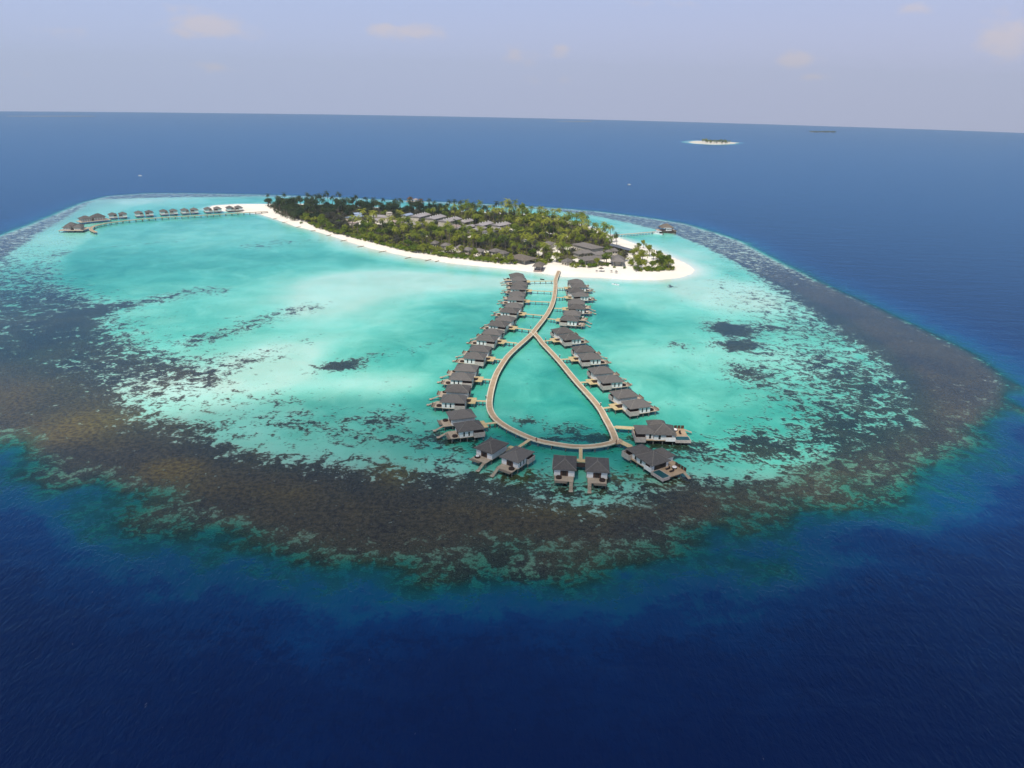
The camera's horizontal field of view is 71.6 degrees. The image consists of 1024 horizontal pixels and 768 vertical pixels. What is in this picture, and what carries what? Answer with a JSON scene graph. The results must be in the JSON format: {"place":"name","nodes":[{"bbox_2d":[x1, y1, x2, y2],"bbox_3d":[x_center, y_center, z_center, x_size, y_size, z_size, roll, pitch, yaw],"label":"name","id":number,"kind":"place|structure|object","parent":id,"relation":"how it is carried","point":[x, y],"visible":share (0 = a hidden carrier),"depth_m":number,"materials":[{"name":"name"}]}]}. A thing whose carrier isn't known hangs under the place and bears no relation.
{"place":"outdoors","nodes":[
{"label":"outdoors","id":0,"kind":"place"},
{"bbox_2d":[0,111,1023,767],"bbox_3d":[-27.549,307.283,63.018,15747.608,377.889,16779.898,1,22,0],"label":"sea","id":1,"kind":"structure","parent":0,"point":[880,639],"depth_m":184.60,"materials":[{"name":"liquid"}]},
{"bbox_2d":[466,397,485,405],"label":"side walkway","id":2,"kind":"structure","parent":1,"relation":"in","point":[470,400],"depth_m":296.39,"materials":[{"name":"wood"}]},
{"bbox_2d":[480,420,497,428],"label":"side walkway","id":3,"kind":"structure","parent":1,"relation":"on","point":[483,423],"depth_m":276.12,"materials":[{"name":"wood"}]},
{"bbox_2d":[504,438,530,452],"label":"side walkway","id":4,"kind":"structure","parent":1,"relation":"on","point":[521,444],"depth_m":259.91,"materials":[{"name":"wood"}]},
{"bbox_2d":[523,300,549,305],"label":"side walkway","id":5,"kind":"structure","parent":1,"relation":"on","point":[528,301],"depth_m":441.77,"materials":[{"name":"wood"}]},
{"bbox_2d":[526,289,552,294],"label":"side walkway","id":6,"kind":"structure","parent":1,"relation":"on","point":[529,290],"depth_m":465.64,"materials":[{"name":"wood"}]},
{"bbox_2d":[577,448,584,466],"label":"side walkway","id":7,"kind":"structure","parent":1,"relation":"on","point":[580,459],"depth_m":249.30,"materials":[{"name":"wood"}]},
{"bbox_2d":[581,379,598,388],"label":"side walkway","id":8,"kind":"structure","parent":1,"relation":"on","point":[590,382],"depth_m":318.74,"materials":[{"name":"wood"}]},
{"bbox_2d":[603,403,623,414],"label":"side walkway","id":9,"kind":"structure","parent":1,"relation":"on","point":[615,406],"depth_m":292.66,"materials":[{"name":"wood"}]},
{"bbox_2d":[614,426,634,433],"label":"side walkway","id":10,"kind":"structure","parent":1,"relation":"on","point":[624,427],"depth_m":275.01,"materials":[{"name":"wood"}]},
{"bbox_2d":[620,440,632,447],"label":"side walkway","id":11,"kind":"structure","parent":1,"relation":"on","point":[624,443],"depth_m":261.61,"materials":[{"name":"wood"}]},
{"bbox_2d":[606,231,659,236],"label":"jetty","id":12,"kind":"object","parent":1,"relation":"in","point":[635,233],"visible":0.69,"depth_m":672.90,"materials":[{"name":"white wood"}]},
{"bbox_2d":[658,228,675,232],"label":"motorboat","id":13,"kind":"object","parent":1,"relation":"on","point":[668,230],"visible":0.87,"depth_m":689.46,"materials":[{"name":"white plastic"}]},
{"bbox_2d":[0,141,1023,594],"bbox_3d":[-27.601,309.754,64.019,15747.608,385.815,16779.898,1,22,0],"label":"seabed","id":14,"kind":"structure","parent":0,"point":[252,379],"depth_m":310.39,"materials":[{"name":"teal sand"}]},
{"bbox_2d":[58,222,89,232],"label":"overwater restaurant","id":15,"kind":"structure","parent":14,"relation":"on","point":[70,226],"depth_m":632.90,"materials":[{"name":"grey"}]},
{"bbox_2d":[77,213,110,223],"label":"overwater spa","id":16,"kind":"object","parent":14,"relation":"on","point":[94,217],"visible":0.86,"depth_m":679.52,"materials":[{"name":"grey"}]},
{"bbox_2d":[108,212,117,218],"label":"overwater villa","id":17,"kind":"object","parent":14,"relation":"on","point":[112,215],"visible":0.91,"depth_m":698.01,"materials":[{"name":"wicker"}]},
{"bbox_2d":[118,212,126,218],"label":"overwater villa","id":18,"kind":"object","parent":14,"relation":"on","point":[122,214],"visible":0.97,"depth_m":702.30,"materials":[{"name":"wicker"}]},
{"bbox_2d":[134,211,143,216],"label":"overwater villa","id":19,"kind":"object","parent":14,"relation":"on","point":[138,213],"visible":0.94,"depth_m":711.22,"materials":[{"name":"wicker"}]},
{"bbox_2d":[144,210,153,216],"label":"overwater villa","id":20,"kind":"object","parent":14,"relation":"on","point":[148,212],"visible":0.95,"depth_m":715.79,"materials":[{"name":"wicker"}]},
{"bbox_2d":[159,209,168,215],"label":"overwater villa","id":21,"kind":"object","parent":14,"relation":"on","point":[163,212],"visible":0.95,"depth_m":723.04,"materials":[{"name":"wicker"}]},
{"bbox_2d":[89,211,266,233],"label":"jetty","id":22,"kind":"object","parent":14,"relation":"on","point":[91,230],"visible":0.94,"depth_m":701.93,"materials":[{"name":"brown wood"}]},
{"bbox_2d":[180,208,189,214],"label":"overwater villa","id":23,"kind":"object","parent":14,"relation":"on","point":[185,211],"visible":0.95,"depth_m":732.45,"materials":[{"name":"wicker"}]},
{"bbox_2d":[213,206,221,212],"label":"overwater villa","id":24,"kind":"object","parent":14,"relation":"on","point":[217,209],"visible":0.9,"depth_m":747.55,"materials":[{"name":"wicker"}]},
{"bbox_2d":[234,205,242,211],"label":"overwater villa","id":25,"kind":"object","parent":14,"relation":"on","point":[238,208],"visible":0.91,"depth_m":757.31,"materials":[{"name":"wicker"}]},
{"bbox_2d":[369,215,393,220],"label":"staff block","id":26,"kind":"structure","parent":14,"relation":"on","point":[381,216],"depth_m":715.66,"materials":[{"name":"grey metal"}]},
{"bbox_2d":[387,204,398,214],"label":"broadleaf tree","id":27,"kind":"object","parent":14,"relation":"on","point":[393,207],"visible":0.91,"depth_m":738.37,"materials":[{"name":"green plant"}]},
{"bbox_2d":[410,212,430,221],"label":"staff block","id":28,"kind":"structure","parent":14,"relation":"on","point":[416,217],"depth_m":712.40,"materials":[{"name":"grey metal"}]},
{"bbox_2d":[425,214,445,223],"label":"staff block","id":29,"kind":"structure","parent":14,"relation":"on","point":[437,217],"depth_m":704.27,"materials":[{"name":"grey metal"}]},
{"bbox_2d":[426,394,467,412],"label":"overwater villa","id":30,"kind":"object","parent":14,"relation":"on","point":[453,401],"visible":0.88,"depth_m":288.68,"materials":[{"name":"wicker"}]},
{"bbox_2d":[429,384,470,400],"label":"overwater villa","id":31,"kind":"object","parent":14,"relation":"on","point":[460,389],"visible":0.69,"depth_m":299.43,"materials":[{"name":"wicker"}]},
{"bbox_2d":[438,216,461,226],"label":"staff block","id":32,"kind":"structure","parent":14,"relation":"on","point":[444,221],"depth_m":691.80,"materials":[{"name":"grey metal"}]},
{"bbox_2d":[446,245,458,253],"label":"broadleaf tree","id":33,"kind":"object","parent":14,"relation":"on","point":[451,247],"visible":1,"depth_m":562.70,"materials":[{"name":"green plant"}]},
{"bbox_2d":[433,409,476,431],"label":"overwater villa","id":34,"kind":"object","parent":14,"relation":"on","point":[459,415],"visible":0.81,"depth_m":274.79,"materials":[{"name":"wood"}]},
{"bbox_2d":[450,233,460,246],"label":"broadleaf tree","id":35,"kind":"object","parent":14,"relation":"on","point":[456,237],"visible":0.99,"depth_m":591.21,"materials":[{"name":"green plant"}]},
{"bbox_2d":[437,372,474,388],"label":"overwater villa","id":36,"kind":"object","parent":14,"relation":"on","point":[463,378],"visible":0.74,"depth_m":311.65,"materials":[{"name":"wicker"}]},
{"bbox_2d":[440,364,478,377],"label":"overwater villa","id":37,"kind":"object","parent":14,"relation":"on","point":[469,368],"visible":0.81,"depth_m":322.17,"materials":[{"name":"wicker"}]},
{"bbox_2d":[437,420,484,443],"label":"overwater villa","id":38,"kind":"object","parent":14,"relation":"on","point":[471,428],"visible":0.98,"depth_m":265.25,"materials":[{"name":"wicker"}]},
{"bbox_2d":[461,218,473,224],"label":"staff block","id":39,"kind":"structure","parent":14,"relation":"on","point":[469,221],"depth_m":706.65,"materials":[{"name":"white paint"}]},
{"bbox_2d":[265,203,672,271],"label":"undergrowth","id":40,"kind":"object","parent":14,"relation":"on","point":[281,213],"visible":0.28,"depth_m":627.33,"materials":[{"name":"green plant"}]},
{"bbox_2d":[452,352,486,368],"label":"overwater villa","id":41,"kind":"object","parent":14,"relation":"on","point":[476,358],"visible":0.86,"depth_m":336.99,"materials":[{"name":"wood"}]},
{"bbox_2d":[456,344,491,357],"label":"overwater villa","id":42,"kind":"object","parent":14,"relation":"on","point":[485,349],"visible":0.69,"depth_m":347.20,"materials":[{"name":"wicker"}]},
{"bbox_2d":[474,376,490,385],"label":"side walkway","id":43,"kind":"structure","parent":14,"relation":"on","point":[478,379],"depth_m":318.74,"materials":[{"name":"wood"}]},
{"bbox_2d":[466,334,498,350],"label":"overwater villa","id":44,"kind":"object","parent":14,"relation":"on","point":[487,340],"visible":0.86,"depth_m":362.05,"materials":[{"name":"wicker"}]},
{"bbox_2d":[474,221,492,228],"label":"staff block","id":45,"kind":"structure","parent":14,"relation":"on","point":[486,224],"depth_m":680.19,"materials":[{"name":"concrete"}]},
{"bbox_2d":[470,328,504,340],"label":"overwater villa","id":46,"kind":"object","parent":14,"relation":"on","point":[500,334],"visible":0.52,"depth_m":372.14,"materials":[{"name":"wicker"}]},
{"bbox_2d":[469,437,508,471],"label":"overwater villa","id":47,"kind":"object","parent":14,"relation":"on","point":[489,449],"visible":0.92,"depth_m":249.96,"materials":[{"name":"grey"}]},
{"bbox_2d":[486,356,501,364],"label":"side walkway","id":48,"kind":"structure","parent":14,"relation":"on","point":[490,358],"depth_m":343.68,"materials":[{"name":"wood"}]},
{"bbox_2d":[480,320,509,332],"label":"overwater villa","id":49,"kind":"object","parent":14,"relation":"on","point":[500,325],"visible":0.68,"depth_m":385.39,"materials":[{"name":"wicker"}]},
{"bbox_2d":[488,248,502,254],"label":"resort house","id":50,"kind":"structure","parent":14,"relation":"on","point":[494,251],"depth_m":571.47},
{"bbox_2d":[491,253,502,262],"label":"broadleaf tree","id":51,"kind":"object","parent":14,"relation":"on","point":[498,255],"visible":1,"depth_m":542.96,"materials":[{"name":"green plant"}]},
{"bbox_2d":[485,315,516,325],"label":"overwater villa","id":52,"kind":"object","parent":14,"relation":"on","point":[511,320],"visible":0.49,"depth_m":395.14,"materials":[{"name":"wicker"}]},
{"bbox_2d":[491,222,510,228],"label":"staff block","id":53,"kind":"structure","parent":14,"relation":"on","point":[502,224],"depth_m":679.77,"materials":[{"name":"grey metal"}]},
{"bbox_2d":[491,307,519,319],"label":"overwater villa","id":54,"kind":"object","parent":14,"relation":"on","point":[511,311],"visible":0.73,"depth_m":409.90,"materials":[{"name":"wood"}]},
{"bbox_2d":[496,339,516,346],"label":"side walkway","id":55,"kind":"structure","parent":14,"relation":"on","point":[501,341],"depth_m":367.35,"materials":[{"name":"wood"}]},
{"bbox_2d":[493,302,523,312],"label":"overwater villa","id":56,"kind":"object","parent":14,"relation":"on","point":[516,305],"visible":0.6,"depth_m":420.22,"materials":[{"name":"wicker"}]},
{"bbox_2d":[497,295,524,304],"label":"overwater villa","id":57,"kind":"object","parent":14,"relation":"on","point":[516,299],"visible":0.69,"depth_m":434.67,"materials":[{"name":"wood"}]},
{"bbox_2d":[498,291,525,301],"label":"overwater villa","id":58,"kind":"object","parent":14,"relation":"on","point":[520,293],"visible":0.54,"depth_m":445.57,"materials":[{"name":"wicker"}]},
{"bbox_2d":[490,446,534,476],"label":"overwater villa","id":59,"kind":"object","parent":14,"relation":"on","point":[514,458],"visible":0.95,"depth_m":244.43,"materials":[{"name":"wicker"}]},
{"bbox_2d":[500,273,524,282],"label":"overwater villa","id":60,"kind":"object","parent":14,"relation":"on","point":[511,275],"visible":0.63,"depth_m":491.55,"materials":[{"name":"grey wood"}]},
{"bbox_2d":[501,285,526,295],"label":"overwater villa","id":61,"kind":"object","parent":14,"relation":"on","point":[518,288],"visible":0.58,"depth_m":459.09,"materials":[{"name":"wicker"}]},
{"bbox_2d":[501,276,526,285],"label":"overwater villa","id":62,"kind":"object","parent":14,"relation":"on","point":[518,278],"visible":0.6,"depth_m":481.14,"materials":[{"name":"grey"}]},
{"bbox_2d":[501,281,527,290],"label":"overwater villa","id":63,"kind":"object","parent":14,"relation":"on","point":[522,283],"visible":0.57,"depth_m":470.14,"materials":[{"name":"wood"}]},
{"bbox_2d":[507,326,531,333],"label":"side walkway","id":64,"kind":"structure","parent":14,"relation":"on","point":[513,327],"depth_m":389.65,"materials":[{"name":"wood"}]},
{"bbox_2d":[506,254,538,264],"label":"beach restaurant","id":65,"kind":"structure","parent":14,"relation":"on","point":[521,258],"depth_m":545.29},
{"bbox_2d":[517,312,542,318],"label":"side walkway","id":66,"kind":"structure","parent":14,"relation":"on","point":[522,313],"depth_m":415.37,"materials":[{"name":"wood"}]},
{"bbox_2d":[532,261,544,271],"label":"beach bar","id":67,"kind":"object","parent":14,"relation":"on","point":[538,265],"visible":1,"depth_m":524.58,"materials":[{"name":"tile"}]},
{"bbox_2d":[543,338,560,344],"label":"side walkway","id":68,"kind":"structure","parent":14,"relation":"on","point":[554,340],"depth_m":371.74,"materials":[{"name":"wood"}]},
{"bbox_2d":[486,271,622,451],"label":"timber jetty","id":69,"kind":"object","parent":14,"relation":"on","point":[494,417],"visible":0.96,"depth_m":302.90,"materials":[{"name":"brown wood"}]},
{"bbox_2d":[552,455,576,492],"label":"overwater villa","id":70,"kind":"object","parent":14,"relation":"on","point":[564,468],"visible":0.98,"depth_m":238.46,"materials":[{"name":"wicker"}]},
{"bbox_2d":[550,327,584,338],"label":"overwater villa","id":71,"kind":"object","parent":14,"relation":"on","point":[555,332],"visible":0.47,"depth_m":376.57,"materials":[{"name":"wicker"}]},
{"bbox_2d":[561,258,573,265],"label":"resort house","id":72,"kind":"structure","parent":14,"relation":"on","point":[566,261],"depth_m":541.53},
{"bbox_2d":[561,356,579,364],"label":"side walkway","id":73,"kind":"structure","parent":14,"relation":"on","point":[574,358],"depth_m":346.08,"materials":[{"name":"wood"}]},
{"bbox_2d":[558,333,588,345],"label":"overwater villa","id":74,"kind":"object","parent":14,"relation":"on","point":[569,339],"visible":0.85,"depth_m":366.99,"materials":[{"name":"wicker"}]},
{"bbox_2d":[559,315,590,329],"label":"overwater villa","id":75,"kind":"object","parent":14,"relation":"on","point":[569,320],"visible":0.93,"depth_m":397.14,"materials":[{"name":"wicker"}]},
{"bbox_2d":[562,310,591,324],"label":"overwater villa","id":76,"kind":"object","parent":14,"relation":"on","point":[573,313],"visible":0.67,"depth_m":407.42,"materials":[{"name":"wicker"}]},
{"bbox_2d":[567,279,591,288],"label":"overwater villa","id":77,"kind":"object","parent":14,"relation":"on","point":[572,281],"visible":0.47,"depth_m":477.94,"materials":[{"name":"grey"}]},
{"bbox_2d":[566,287,593,297],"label":"overwater villa","id":78,"kind":"object","parent":14,"relation":"on","point":[569,291],"visible":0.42,"depth_m":456.34,"materials":[{"name":"wicker"}]},
{"bbox_2d":[575,234,585,242],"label":"broadleaf tree","id":79,"kind":"object","parent":14,"relation":"on","point":[581,237],"visible":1,"depth_m":610.65,"materials":[{"name":"green plant"}]},
{"bbox_2d":[567,299,595,310],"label":"overwater villa","id":80,"kind":"object","parent":14,"relation":"on","point":[576,301],"visible":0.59,"depth_m":430.34,"materials":[{"name":"wicker"}]},
{"bbox_2d":[568,304,595,316],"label":"overwater villa","id":81,"kind":"object","parent":14,"relation":"on","point":[580,308],"visible":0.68,"depth_m":419.72,"materials":[{"name":"wicker"}]},
{"bbox_2d":[570,283,594,292],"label":"overwater villa","id":82,"kind":"object","parent":14,"relation":"on","point":[582,286],"visible":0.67,"depth_m":467.61,"materials":[{"name":"wicker"}]},
{"bbox_2d":[572,250,592,256],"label":"resort house","id":83,"kind":"structure","parent":14,"relation":"on","point":[579,252],"depth_m":572.31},
{"bbox_2d":[571,292,595,303],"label":"overwater villa","id":84,"kind":"object","parent":14,"relation":"on","point":[584,296],"visible":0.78,"depth_m":446.35,"materials":[{"name":"wood"}]},
{"bbox_2d":[572,242,604,251],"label":"resort house","id":85,"kind":"structure","parent":14,"relation":"on","point":[585,246],"depth_m":588.67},
{"bbox_2d":[571,345,607,358],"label":"overwater villa","id":86,"kind":"object","parent":14,"relation":"on","point":[576,350],"visible":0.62,"depth_m":349.67,"materials":[{"name":"wicker"}]},
{"bbox_2d":[577,255,604,264],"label":"resort house","id":87,"kind":"structure","parent":14,"relation":"on","point":[588,259],"depth_m":547.46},
{"bbox_2d":[577,352,611,368],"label":"overwater villa","id":88,"kind":"object","parent":14,"relation":"on","point":[589,359],"visible":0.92,"depth_m":339.50,"materials":[{"name":"wicker"}]},
{"bbox_2d":[585,457,609,493],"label":"overwater villa","id":89,"kind":"object","parent":14,"relation":"on","point":[597,470],"visible":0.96,"depth_m":237.59,"materials":[{"name":"wicker"}]},
{"bbox_2d":[591,251,603,256],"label":"resort house","id":90,"kind":"structure","parent":14,"relation":"on","point":[598,253],"depth_m":564.40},
{"bbox_2d":[587,366,626,379],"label":"overwater villa","id":91,"kind":"object","parent":14,"relation":"on","point":[593,372],"visible":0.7,"depth_m":322.66,"materials":[{"name":"wicker"}]},
{"bbox_2d":[601,252,612,262],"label":"broadleaf tree","id":92,"kind":"object","parent":14,"relation":"on","point":[605,255],"visible":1,"depth_m":544.44,"materials":[{"name":"green plant"}]},
{"bbox_2d":[596,374,632,390],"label":"overwater villa","id":93,"kind":"object","parent":14,"relation":"on","point":[607,382],"visible":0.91,"depth_m":312.76,"materials":[{"name":"wood"}]},
{"bbox_2d":[611,254,625,265],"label":"beach pavilion","id":94,"kind":"structure","parent":14,"relation":"on","point":[617,260],"depth_m":543.68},
{"bbox_2d":[610,244,626,250],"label":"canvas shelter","id":95,"kind":"object","parent":14,"relation":"on","point":[616,246],"visible":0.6,"depth_m":603.02,"materials":[{"name":"grey fabric"}]},
{"bbox_2d":[608,389,651,403],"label":"overwater villa","id":96,"kind":"object","parent":14,"relation":"on","point":[617,396],"visible":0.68,"depth_m":297.60,"materials":[{"name":"wicker"}]},
{"bbox_2d":[621,398,658,418],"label":"overwater villa","id":97,"kind":"object","parent":14,"relation":"on","point":[635,407],"visible":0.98,"depth_m":287.95,"materials":[{"name":"wicker"}]},
{"bbox_2d":[646,244,654,254],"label":"broadleaf tree","id":98,"kind":"object","parent":14,"relation":"on","point":[649,247],"visible":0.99,"depth_m":575.76,"materials":[{"name":"green plant"}]},
{"bbox_2d":[621,444,690,483],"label":"pool villa","id":99,"kind":"object","parent":14,"relation":"on","point":[660,464],"visible":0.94,"depth_m":245.44,"materials":[{"name":"grey"}]},
{"bbox_2d":[654,463,665,469],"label":"sliding door","id":100,"kind":"structure","parent":99,"relation":"in","point":[656,467],"depth_m":244.44,"materials":[{"name":"black glass"}]},
{"bbox_2d":[632,419,691,444],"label":"pool villa","id":101,"kind":"object","parent":14,"relation":"on","point":[656,430],"visible":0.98,"depth_m":265.91,"materials":[{"name":"grey"}]},
{"bbox_2d":[655,223,673,230],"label":"landing pavilion","id":102,"kind":"structure","parent":14,"relation":"on","point":[665,225],"depth_m":690.36,"materials":[{"name":"concrete"}]},
{"bbox_2d":[662,258,674,270],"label":"broadleaf tree","id":103,"kind":"object","parent":14,"relation":"on","point":[671,262],"visible":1,"depth_m":530.79,"materials":[{"name":"green plant"}]},
{"bbox_2d":[0,0,1023,132],"label":"sky","id":104,"kind":"structure","parent":0,"point":[958,65],"materials":[{"name":"blue"}]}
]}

